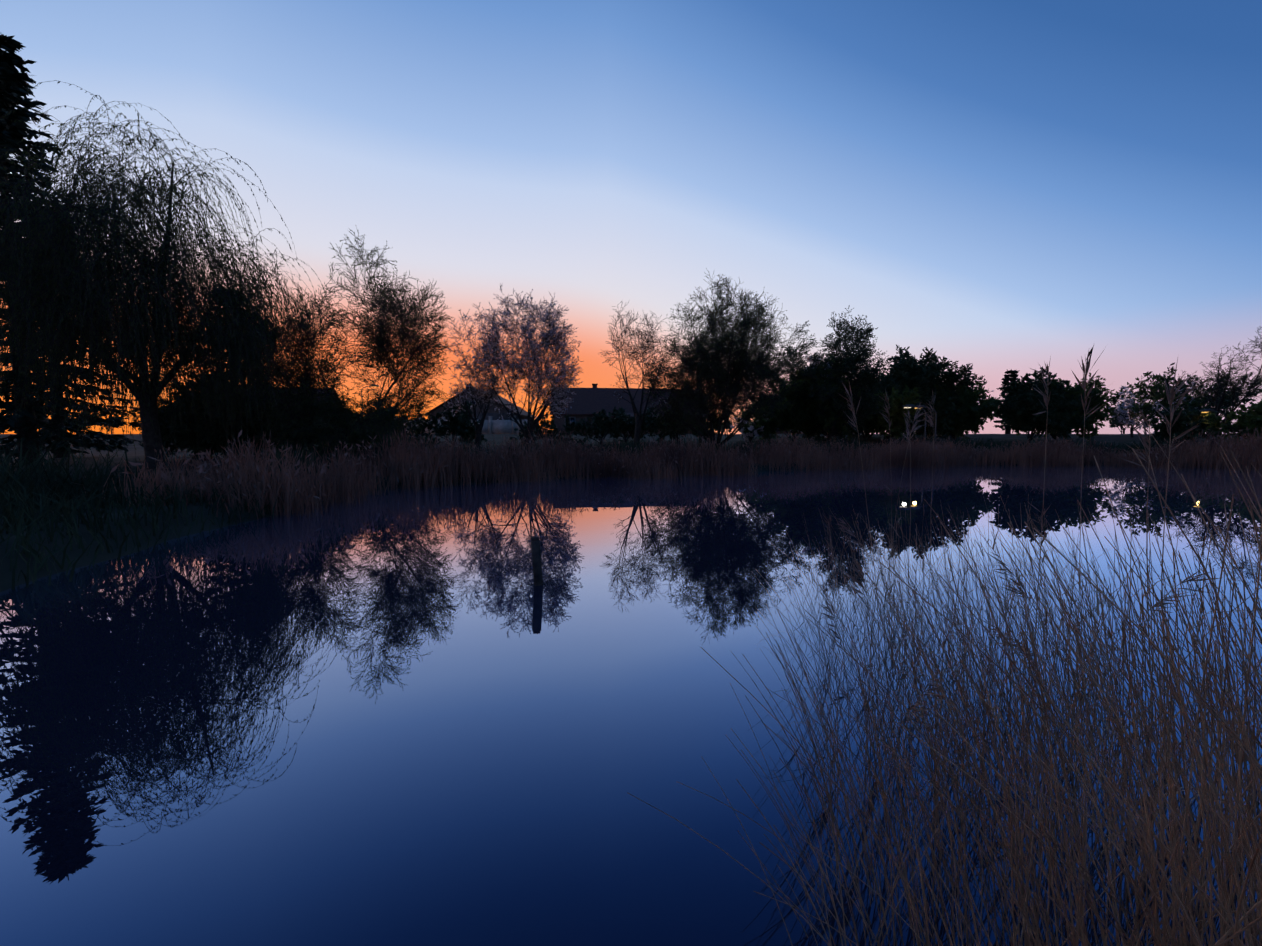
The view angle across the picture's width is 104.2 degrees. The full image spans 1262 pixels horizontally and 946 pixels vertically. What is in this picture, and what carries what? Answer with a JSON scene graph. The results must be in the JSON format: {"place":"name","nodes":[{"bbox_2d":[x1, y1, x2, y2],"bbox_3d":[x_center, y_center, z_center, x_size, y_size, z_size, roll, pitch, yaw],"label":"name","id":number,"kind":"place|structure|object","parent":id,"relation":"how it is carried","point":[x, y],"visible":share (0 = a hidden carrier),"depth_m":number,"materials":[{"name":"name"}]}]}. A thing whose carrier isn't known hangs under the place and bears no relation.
{"place":"outdoors","nodes":[
{"label":"outdoors","id":0,"kind":"place"},
{"bbox_2d":[253,388,338,415],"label":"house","id":1,"kind":"structure","parent":0,"point":[305,391],"depth_m":68.30,"materials":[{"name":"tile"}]},
{"bbox_2d":[0,434,1256,591],"bbox_3d":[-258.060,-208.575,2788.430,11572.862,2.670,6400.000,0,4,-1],"label":"ground","id":2,"kind":"structure","parent":0,"point":[83,560],"depth_m":14.82,"materials":[{"name":"plant"}]},
{"bbox_2d":[0,34,139,463],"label":"spruce","id":3,"kind":"object","parent":2,"relation":"on","point":[15,86],"visible":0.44,"depth_m":18.00,"materials":[{"name":"green plant"}]},
{"bbox_2d":[0,242,142,458],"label":"spruce","id":4,"kind":"object","parent":2,"relation":"on","point":[61,422],"visible":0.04,"depth_m":23.46,"materials":[{"name":"green plant"}]},
{"bbox_2d":[71,411,104,432],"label":"bush","id":5,"kind":"object","parent":2,"relation":"on","point":[100,415],"visible":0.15,"depth_m":219.15,"materials":[{"name":"green plant"}]},
{"bbox_2d":[78,409,127,433],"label":"bush","id":6,"kind":"object","parent":2,"relation":"on","point":[114,417],"visible":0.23,"depth_m":186.75,"materials":[{"name":"green plant"}]},
{"bbox_2d":[0,460,318,589],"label":"bank grass","id":7,"kind":"structure","parent":2,"relation":"on","point":[92,499],"depth_m":7.52,"materials":[{"name":"plant"}]},
{"bbox_2d":[0,80,335,468],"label":"weeping willow","id":8,"kind":"object","parent":2,"relation":"on","point":[130,314],"visible":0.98,"depth_m":14.95,"materials":[{"name":"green plant"}]},
{"bbox_2d":[129,370,288,460],"bbox_3d":[-18.444,-2.188,22.059,6.127,4.744,5.680,0,4,-1],"label":"willow shrub","id":9,"kind":"object","parent":2,"relation":"on","point":[183,437],"visible":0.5,"depth_m":20.49,"materials":[{"name":"green plant"}]},
{"bbox_2d":[179,293,297,451],"bbox_3d":[-21.167,-5.373,26.627,5.183,9.052,5.704,0,4,-1],"label":"tree","id":10,"kind":"object","parent":2,"relation":"on","point":[232,386],"visible":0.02,"depth_m":25.85,"materials":[{"name":"green plant"}]},
{"bbox_2d":[234,381,440,460],"bbox_3d":[-12.319,-1.674,20.769,7.782,4.321,7.790,0,4,-1],"label":"willow shrub","id":11,"kind":"object","parent":2,"relation":"on","point":[333,419],"visible":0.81,"depth_m":19.33,"materials":[{"name":"green plant"}]},
{"bbox_2d":[219,227,456,443],"bbox_3d":[-13.516,-5.636,23.026,10.272,10.067,10.326,0,4,-1],"label":"tree","id":12,"kind":"object","parent":2,"relation":"on","point":[381,353],"visible":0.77,"depth_m":22.03,"materials":[{"name":"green plant"}]},
{"bbox_2d":[362,405,401,444],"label":"shrub","id":13,"kind":"object","parent":2,"relation":"on","point":[389,425],"depth_m":35.60,"materials":[{"name":"green plant"}]},
{"bbox_2d":[389,414,423,442],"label":"shrub","id":14,"kind":"object","parent":2,"relation":"on","point":[402,432],"visible":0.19,"depth_m":38.81,"materials":[{"name":"green plant"}]},
{"bbox_2d":[407,401,472,444],"bbox_3d":[-14.230,-3.658,36.621,5.082,3.772,3.113,0,4,-1],"label":"shrub","id":15,"kind":"object","parent":2,"relation":"on","point":[451,423],"visible":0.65,"depth_m":36.23,"materials":[{"name":"green plant"}]},
{"bbox_2d":[453,410,487,446],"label":"shrub","id":16,"kind":"object","parent":2,"relation":"on","point":[464,426],"visible":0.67,"depth_m":35.29,"materials":[{"name":"green plant"}]},
{"bbox_2d":[404,416,538,433],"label":"fence wall","id":17,"kind":"structure","parent":2,"relation":"on","point":[490,426],"depth_m":54.41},
{"bbox_2d":[439,303,505,452],"bbox_3d":[-8.607,-5.250,27.571,3.702,8.660,3.635,-3,5,-37],"label":"blossom tree","id":18,"kind":"object","parent":2,"relation":"on","point":[479,427],"visible":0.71,"depth_m":27.52,"materials":[{"name":"brown plant"}]},
{"bbox_2d":[425,384,534,419],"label":"roof","id":19,"kind":"structure","parent":2,"relation":"on","point":[496,415],"depth_m":62.23,"materials":[{"name":"tile"}]},
{"bbox_2d":[467,283,582,450],"bbox_3d":[-5.559,-5.480,26.786,6.114,9.326,6.882,0,4,-1],"label":"blossom tree","id":20,"kind":"object","parent":2,"relation":"on","point":[551,337],"visible":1,"depth_m":25.69,"materials":[{"name":"pink plant"}]},
{"bbox_2d":[510,413,553,444],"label":"shrub","id":21,"kind":"object","parent":2,"relation":"on","point":[525,428],"visible":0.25,"depth_m":37.83,"materials":[{"name":"green plant"}]},
{"bbox_2d":[534,417,573,445],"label":"shrub","id":22,"kind":"object","parent":2,"relation":"on","point":[546,425],"visible":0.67,"depth_m":35.43,"materials":[{"name":"green plant"}]},
{"bbox_2d":[562,407,624,444],"bbox_3d":[-2.852,-3.546,37.886,4.954,3.092,4.280,0,4,-1],"label":"shrub","id":23,"kind":"object","parent":2,"relation":"on","point":[606,425],"visible":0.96,"depth_m":37.52,"materials":[{"name":"green plant"}]},
{"bbox_2d":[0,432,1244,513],"bbox_3d":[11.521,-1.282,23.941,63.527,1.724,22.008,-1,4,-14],"label":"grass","id":24,"kind":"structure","parent":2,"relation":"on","point":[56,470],"depth_m":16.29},
{"bbox_2d":[550,384,704,433],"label":"house","id":25,"kind":"structure","parent":2,"relation":"on","point":[586,403],"depth_m":62.15,"materials":[{"name":"tile"}]},
{"bbox_2d":[607,407,656,441],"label":"shrub","id":26,"kind":"object","parent":2,"relation":"on","point":[626,427],"visible":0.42,"depth_m":40.36,"materials":[{"name":"green plant"}]},
{"bbox_2d":[600,301,668,447],"bbox_3d":[0.292,-6.331,32.696,4.892,9.871,4.708,0,4,-1],"label":"bare tree","id":27,"kind":"object","parent":2,"relation":"on","point":[637,415],"visible":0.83,"depth_m":32.49,"materials":[{"name":"brown plant"}]},
{"bbox_2d":[71,426,1261,520],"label":"reed belt","id":28,"kind":"object","parent":2,"relation":"on","point":[450,467],"visible":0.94,"depth_m":18.69,"materials":[{"name":"brown plant"}]},
{"bbox_2d":[690,416,723,442],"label":"shrub","id":29,"kind":"object","parent":2,"relation":"on","point":[703,432],"visible":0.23,"depth_m":38.48,"materials":[{"name":"green plant"}]},
{"bbox_2d":[706,410,732,430],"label":"bush","id":30,"kind":"object","parent":2,"relation":"on","point":[722,425],"visible":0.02,"depth_m":181.65,"materials":[{"name":"green plant"}]},
{"bbox_2d":[641,270,802,451],"bbox_3d":[5.651,-7.094,32.294,9.919,11.498,10.946,0,4,-1],"label":"tree","id":31,"kind":"object","parent":2,"relation":"on","point":[702,364],"visible":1,"depth_m":30.04,"materials":[{"name":"green plant"}]},
{"bbox_2d":[715,420,732,431],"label":"tree","id":32,"kind":"object","parent":2,"relation":"on","point":[728,426],"visible":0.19,"depth_m":229.53,"materials":[{"name":"green plant"}]},
{"bbox_2d":[730,417,768,442],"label":"shrub","id":33,"kind":"object","parent":2,"relation":"on","point":[749,434],"visible":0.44,"depth_m":39.37,"materials":[{"name":"grey plant"}]},
{"bbox_2d":[734,354,862,441],"bbox_3d":[12.654,-5.641,39.571,8.522,6.509,10.147,0,4,-1],"label":"shrub","id":34,"kind":"object","parent":2,"relation":"on","point":[801,418],"visible":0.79,"depth_m":37.22,"materials":[{"name":"green plant"}]},
{"bbox_2d":[791,355,843,439],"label":"shrub","id":35,"kind":"object","parent":2,"relation":"on","point":[833,436],"depth_m":41.44,"materials":[{"name":"green plant"}]},
{"bbox_2d":[778,305,897,444],"bbox_3d":[15.523,-7.198,37.803,8.879,10.143,8.932,0,4,-1],"label":"bushy tree","id":36,"kind":"object","parent":2,"relation":"on","point":[868,378],"visible":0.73,"depth_m":35.76,"materials":[{"name":"green plant"}]},
{"bbox_2d":[841,381,921,440],"bbox_3d":[19.865,-5.337,41.222,6.804,5.466,6.931,0,4,-1],"label":"shrub","id":37,"kind":"object","parent":2,"relation":"on","point":[879,424],"visible":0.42,"depth_m":39.07,"materials":[{"name":"green plant"}]},
{"bbox_2d":[866,353,943,436],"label":"tree","id":38,"kind":"object","parent":2,"relation":"on","point":[919,363],"visible":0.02,"depth_m":42.35,"materials":[{"name":"green plant"}]},
{"bbox_2d":[851,345,977,438],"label":"tree","id":39,"kind":"object","parent":2,"relation":"on","point":[911,373],"visible":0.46,"depth_m":41.17,"materials":[{"name":"green plant"}]},
{"bbox_2d":[902,404,926,440],"bbox_3d":[21.165,-3.462,36.659,1.800,3.277,0.300,0,4,-1],"label":"street lamp","id":40,"kind":"object","parent":2,"relation":"on","point":[908,405],"visible":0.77,"depth_m":36.55,"materials":[{"name":"grey metal"}]},
{"bbox_2d":[913,405,936,437],"bbox_3d":[22.257,-3.551,37.171,1.800,3.177,0.300,0,4,-1],"label":"sodium street lamp","id":41,"kind":"object","parent":2,"relation":"on","point":[922,406],"visible":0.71,"depth_m":37.10,"materials":[{"name":"grey metal"}]},
{"bbox_2d":[916,420,941,438],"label":"shrub","id":42,"kind":"object","parent":2,"relation":"on","point":[921,431],"visible":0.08,"depth_m":43.63,"materials":[{"name":"green plant"}]},
{"bbox_2d":[627,344,1261,945],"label":"reeds","id":43,"kind":"object","parent":2,"relation":"on","point":[1243,740],"visible":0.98,"depth_m":1.41,"materials":[{"name":"brown plant"}]},
{"bbox_2d":[904,381,1001,440],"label":"shrub","id":44,"kind":"object","parent":2,"relation":"on","point":[972,416],"visible":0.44,"depth_m":40.70,"materials":[{"name":"green plant"}]},
{"bbox_2d":[955,373,986,398],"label":"tree","id":45,"kind":"object","parent":2,"relation":"on","point":[981,378],"visible":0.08,"depth_m":52.95,"materials":[{"name":"white plant"}]},
{"bbox_2d":[992,369,1019,433],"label":"tree","id":46,"kind":"object","parent":2,"relation":"on","point":[1012,375],"visible":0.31,"depth_m":55.09,"materials":[{"name":"green plant"}]},
{"bbox_2d":[995,366,1099,442],"bbox_3d":[33.458,-5.521,40.069,7.873,6.147,6.291,0,4,-1],"label":"shrub","id":47,"kind":"object","parent":2,"relation":"on","point":[1020,408],"visible":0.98,"depth_m":38.60,"materials":[{"name":"green plant"}]},
{"bbox_2d":[1000,378,1116,442],"bbox_3d":[35.792,-5.348,41.693,6.522,5.390,6.377,0,4,-1],"label":"tree","id":48,"kind":"object","parent":2,"relation":"on","point":[1078,390],"visible":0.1,"depth_m":39.56,"materials":[{"name":"green plant"}]},
{"bbox_2d":[1071,373,1136,433],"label":"tree","id":49,"kind":"object","parent":2,"relation":"on","point":[1098,384],"visible":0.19,"depth_m":48.28,"materials":[{"name":"green plant"}]},
{"bbox_2d":[1109,411,1139,433],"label":"bush","id":50,"kind":"object","parent":2,"relation":"on","point":[1123,423],"visible":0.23,"depth_m":248.90,"materials":[{"name":"white plant"}]},
{"bbox_2d":[1106,394,1146,433],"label":"tree","id":51,"kind":"object","parent":2,"relation":"on","point":[1112,425],"visible":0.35,"depth_m":158.47,"materials":[{"name":"white plant"}]},
{"bbox_2d":[1108,379,1205,437],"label":"tree","id":52,"kind":"object","parent":2,"relation":"on","point":[1122,412],"visible":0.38,"depth_m":45.34,"materials":[{"name":"white plant"}]},
{"bbox_2d":[1121,370,1206,441],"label":"tree","id":53,"kind":"object","parent":2,"relation":"on","point":[1154,396],"visible":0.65,"depth_m":41.60,"materials":[{"name":"green plant"}]},
{"bbox_2d":[1142,403,1216,446],"bbox_3d":[39.136,-3.297,34.901,3.547,3.313,3.438,-2,5,-20],"label":"shrub","id":54,"kind":"object","parent":2,"relation":"on","point":[1180,426],"visible":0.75,"depth_m":34.45,"materials":[{"name":"green plant"}]},
{"bbox_2d":[1146,362,1243,425],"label":"tree","id":55,"kind":"object","parent":2,"relation":"on","point":[1172,369],"visible":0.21,"depth_m":52.78,"materials":[{"name":"green plant"}]},
{"bbox_2d":[1199,409,1226,443],"bbox_3d":[39.719,-2.926,33.485,1.800,2.875,0.300,0,4,-1],"label":"sodium street lamp","id":56,"kind":"object","parent":2,"relation":"on","point":[1206,410],"visible":0.48,"depth_m":33.37,"materials":[{"name":"grey metal"}]},
{"bbox_2d":[1171,372,1261,438],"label":"tree","id":57,"kind":"object","parent":2,"relation":"on","point":[1224,411],"visible":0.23,"depth_m":43.33,"materials":[{"name":"green plant"}]},
{"bbox_2d":[1175,326,1261,446],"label":"tall bare tree","id":58,"kind":"object","parent":2,"relation":"on","point":[1235,386],"visible":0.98,"depth_m":35.62,"materials":[{"name":"brown plant"}]},
{"bbox_2d":[1204,399,1261,444],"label":"shrub","id":59,"kind":"object","parent":2,"relation":"on","point":[1251,417],"visible":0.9,"depth_m":31.77,"materials":[{"name":"green plant"}]},
{"bbox_2d":[1238,427,1261,469],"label":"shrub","id":60,"kind":"object","parent":2,"relation":"on","point":[1254,442],"visible":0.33,"depth_m":24.51,"materials":[{"name":"brown"}]},
{"bbox_2d":[0,465,1261,945],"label":"water","id":61,"kind":"structure","parent":0,"point":[420,717],"depth_m":2.92,"materials":[{"name":"blue liquid"}]},
{"bbox_2d":[531,536,542,585],"bbox_3d":[-1.013,1.156,5.358,0.110,0.930,0.103,-3,6,-1],"label":"water post","id":62,"kind":"object","parent":61,"relation":"in","point":[536,561],"visible":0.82,"depth_m":5.30,"materials":[{"name":"brown wood"}]},
{"bbox_2d":[0,0,1261,433],"label":"sky","id":63,"kind":"structure","parent":0,"point":[997,186],"materials":[{"name":"blue"}]},
{"bbox_2d":[766,394,861,433],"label":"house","id":64,"kind":"structure","parent":0,"point":[779,432],"depth_m":75.95,"materials":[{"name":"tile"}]}
]}

